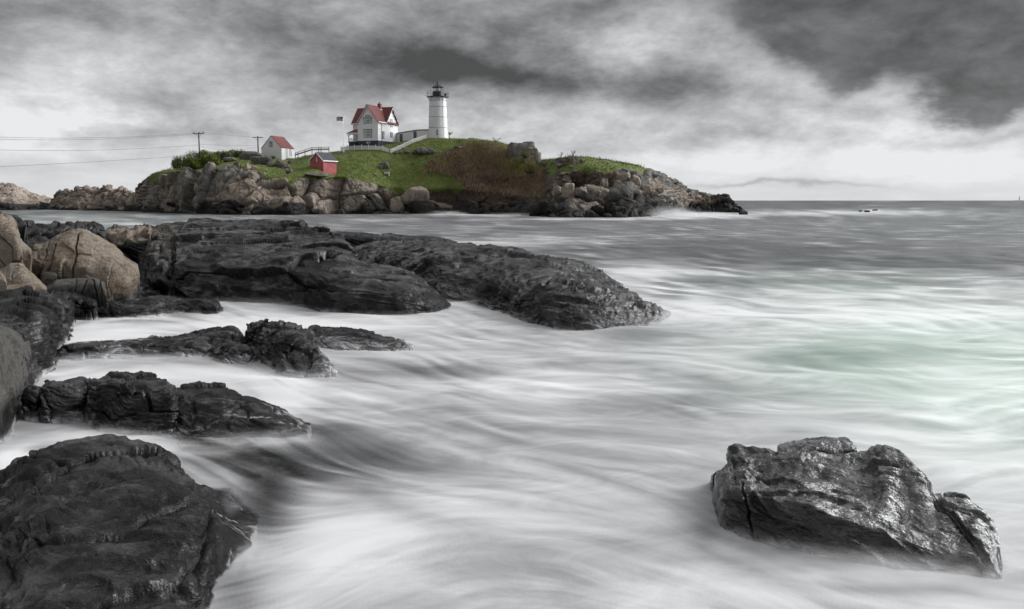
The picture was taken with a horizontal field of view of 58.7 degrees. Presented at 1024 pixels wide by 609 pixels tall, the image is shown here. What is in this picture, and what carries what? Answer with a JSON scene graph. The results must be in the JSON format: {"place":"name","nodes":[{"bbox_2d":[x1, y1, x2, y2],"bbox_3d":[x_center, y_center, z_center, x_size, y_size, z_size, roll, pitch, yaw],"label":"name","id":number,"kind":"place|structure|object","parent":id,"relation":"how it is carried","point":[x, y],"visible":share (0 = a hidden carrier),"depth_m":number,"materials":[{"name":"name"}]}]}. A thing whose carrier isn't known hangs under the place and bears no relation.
{"place":"outdoors","nodes":[
{"label":"outdoors","id":0,"kind":"place"},
{"bbox_2d":[0,182,51,209],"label":"headland terrain","id":1,"kind":"structure","parent":0,"point":[13,196],"depth_m":324.91,"materials":[{"name":"grey stone"}]},
{"bbox_2d":[47,184,142,211],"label":"rocky spit terrain","id":2,"kind":"structure","parent":0,"point":[107,197],"depth_m":301.41,"materials":[{"name":"grey stone"}]},
{"bbox_2d":[134,138,744,216],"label":"island terrain","id":3,"kind":"structure","parent":0,"point":[224,188],"depth_m":221.65,"materials":[{"name":"grey stone"}]},
{"bbox_2d":[170,154,200,170],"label":"shrub","id":4,"kind":"object","parent":3,"relation":"on","point":[176,162],"visible":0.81,"depth_m":232.26,"materials":[{"name":"green plant"}]},
{"bbox_2d":[184,157,202,168],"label":"shrub","id":5,"kind":"object","parent":3,"relation":"on","point":[196,163],"visible":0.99,"depth_m":231.64,"materials":[{"name":"green plant"}]},
{"bbox_2d":[193,132,203,157],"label":"utility pole","id":6,"kind":"object","parent":3,"relation":"on","point":[198,133],"visible":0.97,"depth_m":234.50,"materials":[{"name":"grey wood"}]},
{"bbox_2d":[7,134,193,139],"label":"overhead wire","id":7,"kind":"object","parent":6,"relation":"attached to","point":[89,139],"visible":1,"depth_m":194.15,"materials":[{"name":"black metal"}]},
{"bbox_2d":[11,133,191,137],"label":"overhead wire","id":8,"kind":"object","parent":6,"relation":"attached to","point":[102,137],"visible":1,"depth_m":203.50,"materials":[{"name":"black metal"}]},
{"bbox_2d":[23,145,191,150],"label":"overhead wire","id":9,"kind":"object","parent":6,"relation":"attached to","point":[77,150],"visible":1,"depth_m":185.47,"materials":[{"name":"black metal"}]},
{"bbox_2d":[187,149,222,166],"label":"shrub","id":10,"kind":"object","parent":3,"relation":"on","point":[201,153],"visible":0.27,"depth_m":235.96,"materials":[{"name":"green plant"}]},
{"bbox_2d":[200,154,220,165],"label":"shrub","id":11,"kind":"object","parent":3,"relation":"on","point":[210,158],"visible":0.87,"depth_m":232.37,"materials":[{"name":"green plant"}]},
{"bbox_2d":[212,149,231,159],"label":"shrub","id":12,"kind":"object","parent":3,"relation":"on","point":[223,154],"visible":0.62,"depth_m":242.17,"materials":[{"name":"green plant"}]},
{"bbox_2d":[223,157,236,161],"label":"rock outcrop","id":13,"kind":"object","parent":3,"relation":"on","point":[229,159],"visible":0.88,"depth_m":236.15,"materials":[{"name":"grey stone"}]},
{"bbox_2d":[228,148,244,156],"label":"shrub","id":14,"kind":"object","parent":3,"relation":"on","point":[236,153],"visible":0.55,"depth_m":245.97,"materials":[{"name":"green plant"}]},
{"bbox_2d":[239,171,248,178],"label":"boulder","id":15,"kind":"object","parent":3,"relation":"on","point":[243,174],"visible":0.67,"depth_m":218.20,"materials":[{"name":"grey stone"}]},
{"bbox_2d":[239,151,264,159],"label":"rock outcrop","id":16,"kind":"object","parent":3,"relation":"on","point":[246,155],"visible":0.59,"depth_m":239.60,"materials":[{"name":"grey stone"}]},
{"bbox_2d":[252,136,262,151],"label":"utility pole","id":17,"kind":"object","parent":3,"relation":"on","point":[257,137],"visible":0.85,"depth_m":250.39,"materials":[{"name":"grey wood"}]},
{"bbox_2d":[250,156,271,164],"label":"rock outcrop","id":18,"kind":"object","parent":3,"relation":"on","point":[265,160],"visible":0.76,"depth_m":231.48,"materials":[{"name":"grey stone"}]},
{"bbox_2d":[267,162,274,166],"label":"rock","id":19,"kind":"object","parent":3,"relation":"on","point":[269,164],"visible":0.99,"depth_m":228.50,"materials":[{"name":"grey stone"}]},
{"bbox_2d":[261,136,293,159],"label":"white shed","id":20,"kind":"structure","parent":3,"relation":"on","point":[280,148],"depth_m":246.22,"materials":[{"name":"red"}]},
{"bbox_2d":[276,160,286,167],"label":"rock","id":21,"kind":"object","parent":3,"relation":"on","point":[281,164],"visible":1,"depth_m":228.83,"materials":[{"name":"grey stone"}]},
{"bbox_2d":[285,168,291,173],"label":"boulder","id":22,"kind":"object","parent":3,"relation":"on","point":[288,170],"visible":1,"depth_m":218.41,"materials":[{"name":"grey stone"}]},
{"bbox_2d":[295,147,328,158],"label":"footpath railing","id":23,"kind":"object","parent":3,"relation":"on","point":[318,149],"visible":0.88,"depth_m":245.71,"materials":[{"name":"white wood"}]},
{"bbox_2d":[305,173,330,176],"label":"boulder","id":24,"kind":"object","parent":3,"relation":"on","point":[320,174],"visible":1,"depth_m":215.07,"materials":[{"name":"grey stone"}]},
{"bbox_2d":[309,152,337,173],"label":"red brick hut","id":25,"kind":"object","parent":3,"relation":"on","point":[324,162],"visible":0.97,"depth_m":222.97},
{"bbox_2d":[346,102,399,149],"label":"keeper house","id":26,"kind":"structure","parent":3,"relation":"on","point":[377,125],"depth_m":242.79,"materials":[{"name":"grey wood"}]},
{"bbox_2d":[363,129,371,137],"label":"window","id":27,"kind":"structure","parent":26,"relation":"in","point":[367,132],"depth_m":241.54,"materials":[{"name":"grey glass"}]},
{"bbox_2d":[363,115,371,123],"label":"window","id":28,"kind":"structure","parent":26,"relation":"in","point":[367,119],"depth_m":241.12,"materials":[{"name":"grey glass"}]},
{"bbox_2d":[341,133,426,152],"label":"picket fence","id":29,"kind":"object","parent":3,"relation":"on","point":[361,147],"visible":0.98,"depth_m":239.74,"materials":[{"name":"white wood"}]},
{"bbox_2d":[380,162,388,169],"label":"rock","id":30,"kind":"object","parent":3,"relation":"on","point":[385,165],"visible":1,"depth_m":231.55,"materials":[{"name":"grey stone"}]},
{"bbox_2d":[389,198,403,212],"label":"boulder","id":31,"kind":"object","parent":3,"relation":"on","point":[396,205],"visible":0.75,"depth_m":225.79,"materials":[{"name":"stone"}]},
{"bbox_2d":[149,137,650,193],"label":"grass","id":32,"kind":"structure","parent":3,"relation":"on","point":[577,166],"depth_m":230.69,"materials":[{"name":"green plant"}]},
{"bbox_2d":[404,204,409,212],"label":"boulder","id":33,"kind":"object","parent":3,"relation":"on","point":[406,208],"visible":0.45,"depth_m":226.65,"materials":[{"name":"black stone"}]},
{"bbox_2d":[397,129,428,142],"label":"covered walkway","id":34,"kind":"structure","parent":3,"relation":"on","point":[407,135],"depth_m":247.96,"materials":[{"name":"white wood"}]},
{"bbox_2d":[401,186,429,204],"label":"boulder","id":35,"kind":"object","parent":3,"relation":"on","point":[412,194],"visible":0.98,"depth_m":225.06,"materials":[{"name":"grey stone"}]},
{"bbox_2d":[412,147,427,154],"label":"rock outcrop","id":36,"kind":"object","parent":3,"relation":"on","point":[420,150],"visible":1,"depth_m":235.43,"materials":[{"name":"grey stone"}]},
{"bbox_2d":[407,200,435,213],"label":"boulder","id":37,"kind":"object","parent":3,"relation":"on","point":[428,206],"visible":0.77,"depth_m":225.23,"materials":[{"name":"black stone"}]},
{"bbox_2d":[426,148,435,153],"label":"rock","id":38,"kind":"object","parent":3,"relation":"on","point":[431,150],"visible":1,"depth_m":236.31,"materials":[{"name":"grey stone"}]},
{"bbox_2d":[425,76,448,138],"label":"lighthouse","id":39,"kind":"object","parent":3,"relation":"on","point":[437,115],"visible":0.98,"depth_m":242.87,"materials":[{"name":"white paint"}]},
{"bbox_2d":[419,139,545,198],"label":"dry brush","id":40,"kind":"object","parent":3,"relation":"on","point":[474,169],"visible":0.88,"depth_m":229.23,"materials":[{"name":"plant"}]},
{"bbox_2d":[506,141,534,160],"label":"boulder","id":41,"kind":"object","parent":3,"relation":"on","point":[513,150],"visible":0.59,"depth_m":229.44,"materials":[{"name":"grey stone"}]},
{"bbox_2d":[520,151,530,157],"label":"shrub","id":42,"kind":"object","parent":3,"relation":"on","point":[527,154],"visible":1,"depth_m":224.10,"materials":[{"name":"green plant"}]},
{"bbox_2d":[519,160,538,173],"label":"shrub","id":43,"kind":"object","parent":3,"relation":"on","point":[531,167],"visible":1,"depth_m":219.19,"materials":[{"name":"green plant"}]},
{"bbox_2d":[524,147,540,168],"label":"boulder","id":44,"kind":"object","parent":3,"relation":"on","point":[535,154],"visible":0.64,"depth_m":226.37,"materials":[{"name":"grey stone"}]},
{"bbox_2d":[552,185,561,197],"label":"boulder","id":45,"kind":"object","parent":3,"relation":"on","point":[556,192],"visible":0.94,"depth_m":188.04,"materials":[{"name":"grey stone"}]},
{"bbox_2d":[561,183,574,198],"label":"boulder","id":46,"kind":"object","parent":3,"relation":"on","point":[567,191],"visible":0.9,"depth_m":185.81,"materials":[{"name":"grey stone"}]},
{"bbox_2d":[575,186,587,196],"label":"boulder","id":47,"kind":"object","parent":3,"relation":"on","point":[581,191],"visible":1,"depth_m":185.95,"materials":[{"name":"grey stone"}]},
{"bbox_2d":[541,154,644,168],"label":"tall grass","id":48,"kind":"structure","parent":3,"relation":"on","point":[602,159],"depth_m":211.95,"materials":[{"name":"green plant"}]},
{"bbox_2d":[592,190,600,195],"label":"boulder","id":49,"kind":"object","parent":3,"relation":"on","point":[596,192],"visible":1,"depth_m":184.14,"materials":[{"name":"grey stone"}]},
{"bbox_2d":[600,178,607,187],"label":"boulder","id":50,"kind":"object","parent":3,"relation":"on","point":[603,182],"visible":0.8,"depth_m":190.01,"materials":[{"name":"grey stone"}]},
{"bbox_2d":[604,213,613,216],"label":"boulder","id":51,"kind":"object","parent":3,"relation":"on","point":[608,215],"visible":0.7,"depth_m":176.85,"materials":[{"name":"grey stone"}]},
{"bbox_2d":[613,180,620,187],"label":"boulder","id":52,"kind":"object","parent":3,"relation":"on","point":[616,183],"visible":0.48,"depth_m":190.00,"materials":[{"name":"grey stone"}]},
{"bbox_2d":[614,214,626,217],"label":"boulder","id":53,"kind":"object","parent":3,"relation":"on","point":[620,216],"visible":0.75,"depth_m":176.67,"materials":[{"name":"grey stone"}]},
{"bbox_2d":[633,190,641,194],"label":"boulder","id":54,"kind":"object","parent":3,"relation":"on","point":[638,192],"visible":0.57,"depth_m":187.55,"materials":[{"name":"grey stone"}]},
{"bbox_2d":[641,185,651,195],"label":"boulder","id":55,"kind":"object","parent":3,"relation":"on","point":[647,189],"visible":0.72,"depth_m":192.00,"materials":[{"name":"beige stone"}]},
{"bbox_2d":[649,191,658,197],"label":"boulder","id":56,"kind":"object","parent":3,"relation":"on","point":[653,194],"visible":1,"depth_m":190.00,"materials":[{"name":"grey stone"}]},
{"bbox_2d":[655,187,664,193],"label":"boulder","id":57,"kind":"object","parent":3,"relation":"on","point":[659,190],"visible":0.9,"depth_m":192.12,"materials":[{"name":"grey stone"}]},
{"bbox_2d":[0,201,1023,608],"bbox_3d":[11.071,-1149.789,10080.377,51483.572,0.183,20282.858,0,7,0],"label":"sea","id":58,"kind":"structure","parent":0,"point":[544,467],"depth_m":14.71,"materials":[{"name":"liquid"}]},
{"bbox_2d":[0,213,22,268],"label":"boulder","id":59,"kind":"object","parent":58,"relation":"in","point":[10,248],"visible":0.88,"depth_m":28.20,"materials":[{"name":"stone"}]},
{"bbox_2d":[0,212,26,243],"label":"boulder","id":60,"kind":"object","parent":58,"relation":"in","point":[22,226],"visible":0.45,"depth_m":31.03,"materials":[{"name":"stone"}]},
{"bbox_2d":[0,325,34,442],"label":"rock bank","id":61,"kind":"object","parent":58,"relation":"in","point":[14,373],"visible":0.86,"depth_m":13.67,"materials":[{"name":"stone"}]},
{"bbox_2d":[0,263,46,290],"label":"boulder","id":62,"kind":"object","parent":58,"relation":"in","point":[16,273],"visible":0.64,"depth_m":26.95,"materials":[{"name":"stone"}]},
{"bbox_2d":[20,238,31,271],"bbox_3d":[-16.317,-0.872,30.365,0.577,3.033,3.580,-4,7,-29],"label":"boulder","id":63,"kind":"object","parent":58,"relation":"in","point":[27,255],"visible":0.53,"depth_m":29.11,"materials":[{"name":"stone"}]},
{"bbox_2d":[20,385,42,421],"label":"rock shelf","id":64,"kind":"object","parent":58,"relation":"in","point":[30,399],"visible":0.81,"depth_m":14.02,"materials":[{"name":"stone"}]},
{"bbox_2d":[0,285,77,418],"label":"rock bank","id":65,"kind":"object","parent":58,"relation":"in","point":[44,322],"visible":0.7,"depth_m":18.98,"materials":[{"name":"stone"}]},
{"bbox_2d":[0,271,6,290],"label":"boulder","id":66,"kind":"object","parent":65,"relation":"on","point":[3,284],"visible":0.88,"depth_m":25.33,"materials":[{"name":"stone"}]},
{"bbox_2d":[7,283,45,291],"bbox_3d":[-15.024,0.180,26.931,2.215,1.720,4.554,-4,8,-31],"label":"boulder","id":67,"kind":"object","parent":65,"relation":"on","point":[38,287],"visible":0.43,"depth_m":25.94,"materials":[{"name":"stone"}]},
{"bbox_2d":[41,271,56,285],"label":"boulder","id":68,"kind":"object","parent":58,"relation":"in","point":[48,277],"visible":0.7,"depth_m":28.75,"materials":[{"name":"stone"}]},
{"bbox_2d":[38,376,87,423],"bbox_3d":[-7.055,1.875,14.477,0.806,1.384,2.079,-3,7,-24],"label":"rock shelf","id":69,"kind":"object","parent":58,"relation":"in","point":[65,401],"visible":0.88,"depth_m":13.95,"materials":[{"name":"stone"}]},
{"bbox_2d":[24,220,104,247],"bbox_3d":[-25.125,-2.776,46.846,8.045,3.084,15.418,-4,8,-32],"label":"rock ledge","id":70,"kind":"object","parent":58,"relation":"in","point":[38,233],"visible":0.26,"depth_m":45.08,"materials":[{"name":"stone"}]},
{"bbox_2d":[47,278,106,305],"bbox_3d":[-13.386,0.049,27.891,1.749,1.764,4.217,-3,7,-27],"label":"boulder","id":71,"kind":"object","parent":58,"relation":"in","point":[94,288],"visible":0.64,"depth_m":26.74,"materials":[{"name":"stone"}]},
{"bbox_2d":[63,291,97,322],"bbox_3d":[-12.639,0.317,26.672,0.958,1.509,3.352,-3,7,-26],"label":"boulder","id":72,"kind":"object","parent":58,"relation":"in","point":[86,307],"visible":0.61,"depth_m":25.56,"materials":[{"name":"stone"}]},
{"bbox_2d":[31,228,139,301],"bbox_3d":[-14.671,-1.029,31.259,3.424,3.139,5.858,-4,7,-28],"label":"boulder","id":73,"kind":"object","parent":58,"relation":"in","point":[77,253],"visible":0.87,"depth_m":29.66,"materials":[{"name":"stone"}]},
{"bbox_2d":[103,223,152,262],"bbox_3d":[-16.675,-1.947,39.584,2.138,3.124,6.492,-3,7,-23],"label":"boulder","id":74,"kind":"object","parent":58,"relation":"in","point":[131,244],"visible":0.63,"depth_m":37.83,"materials":[{"name":"stone"}]},
{"bbox_2d":[84,371,180,447],"bbox_3d":[-5.813,1.870,14.054,1.433,1.489,3.332,-3,7,-25],"label":"rock shelf","id":75,"kind":"object","parent":58,"relation":"in","point":[137,403],"visible":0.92,"depth_m":13.41,"materials":[{"name":"stone"}]},
{"bbox_2d":[54,325,246,365],"bbox_3d":[-8.099,1.245,20.532,4.145,1.264,3.596,-2,7,-17],"label":"rock shelf","id":76,"kind":"object","parent":58,"relation":"in","point":[198,343],"visible":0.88,"depth_m":19.72,"materials":[{"name":"stone"}]},
{"bbox_2d":[144,289,162,295],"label":"boulder","id":77,"kind":"object","parent":58,"relation":"in","point":[149,292],"visible":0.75,"depth_m":31.27,"materials":[{"name":"stone"}]},
{"bbox_2d":[98,295,222,321],"bbox_3d":[-11.126,0.341,28.273,3.828,1.302,5.803,-3,7,-28],"label":"rock shelf","id":78,"kind":"object","parent":58,"relation":"in","point":[154,306],"visible":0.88,"depth_m":26.81,"materials":[{"name":"stone"}]},
{"bbox_2d":[12,369,403,605],"bbox_3d":[-6.406,2.078,14.244,13.371,0.716,14.062,0,7,0],"label":"submerged shelf","id":79,"kind":"object","parent":58,"relation":"in","point":[270,476],"visible":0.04,"depth_m":11.67,"materials":[{"name":"liquid"}]},
{"bbox_2d":[209,343,258,363],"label":"rock shelf","id":80,"kind":"object","parent":58,"relation":"in","point":[230,353],"visible":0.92,"depth_m":18.91,"materials":[{"name":"stone"}]},
{"bbox_2d":[172,381,311,443],"bbox_3d":[-4.350,1.933,13.776,3.464,1.231,1.873,6,9,42],"label":"rock shelf","id":81,"kind":"object","parent":58,"relation":"in","point":[220,412],"visible":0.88,"depth_m":13.14,"materials":[{"name":"stone"}]},
{"bbox_2d":[245,318,337,377],"bbox_3d":[-4.924,1.155,19.775,1.370,1.610,6.272,-3,7,-26],"label":"rock shelf","id":82,"kind":"object","parent":58,"relation":"in","point":[284,348],"visible":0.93,"depth_m":18.07,"materials":[{"name":"stone"}]},
{"bbox_2d":[136,218,450,314],"bbox_3d":[-16.407,-3.018,48.765,8.891,3.308,52.832,-3,7,-26],"label":"rock ledge","id":83,"kind":"object","parent":58,"relation":"in","point":[301,263],"visible":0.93,"depth_m":30.46,"materials":[{"name":"stone"}]},
{"bbox_2d":[307,325,412,350],"bbox_3d":[-4.010,1.145,21.822,2.041,1.170,4.852,-5,8,-39],"label":"rock shelf","id":84,"kind":"object","parent":58,"relation":"in","point":[339,338],"visible":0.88,"depth_m":20.72,"materials":[{"name":"stone"}]},
{"bbox_2d":[332,231,452,245],"bbox_3d":[-7.220,-3.116,52.974,8.868,2.359,6.572,0,7,0],"label":"rock ledge","id":85,"kind":"object","parent":58,"relation":"in","point":[355,238],"visible":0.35,"depth_m":50.47,"materials":[{"name":"stone"}]},
{"bbox_2d":[353,238,669,330],"bbox_3d":[-2.944,-1.470,38.806,6.079,2.496,33.391,-3,7,-24],"label":"rock ledge","id":86,"kind":"object","parent":58,"relation":"in","point":[560,293],"visible":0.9,"depth_m":28.89,"materials":[{"name":"stone"}]},
{"bbox_2d":[585,211,594,216],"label":"boulder","id":87,"kind":"object","parent":58,"relation":"in","point":[590,214],"visible":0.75,"depth_m":176.78,"materials":[{"name":"black stone"}]},
{"bbox_2d":[738,211,747,214],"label":"boulder","id":88,"kind":"object","parent":58,"relation":"in","point":[743,212],"visible":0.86,"depth_m":211.74,"materials":[{"name":"black stone"}]},
{"bbox_2d":[777,436,857,455],"bbox_3d":[3.555,2.213,10.701,0.894,1.369,1.491,2,7,15],"label":"boulder","id":89,"kind":"object","parent":58,"relation":"in","point":[839,446],"visible":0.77,"depth_m":10.37,"materials":[{"name":"stone"}]},
{"bbox_2d":[0,0,1023,200],"label":"sky","id":90,"kind":"structure","parent":0,"point":[745,100],"materials":[{"name":"grey"}]},
{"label":"sea bed","id":91,"kind":"structure","parent":0,"visible":0},
{"bbox_2d":[0,434,258,608],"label":"rock slope","id":92,"kind":"structure","parent":91,"relation":"on","point":[108,521],"depth_m":8.13,"materials":[{"name":"stone"}]},
{"bbox_2d":[710,443,1002,578],"bbox_3d":[3.313,2.279,9.378,2.968,1.539,2.407,3,7,23],"label":"boulder","id":93,"kind":"object","parent":91,"relation":"on","point":[881,505],"visible":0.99,"depth_m":8.85,"materials":[{"name":"stone"}]},
{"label":"cable frame","id":94,"kind":"object","parent":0,"visible":0},
{"bbox_2d":[1,156,175,166],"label":"overhead wire","id":95,"kind":"object","parent":94,"relation":"attached to","point":[81,162],"visible":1,"depth_m":195.39,"materials":[{"name":"black metal"}]}
]}

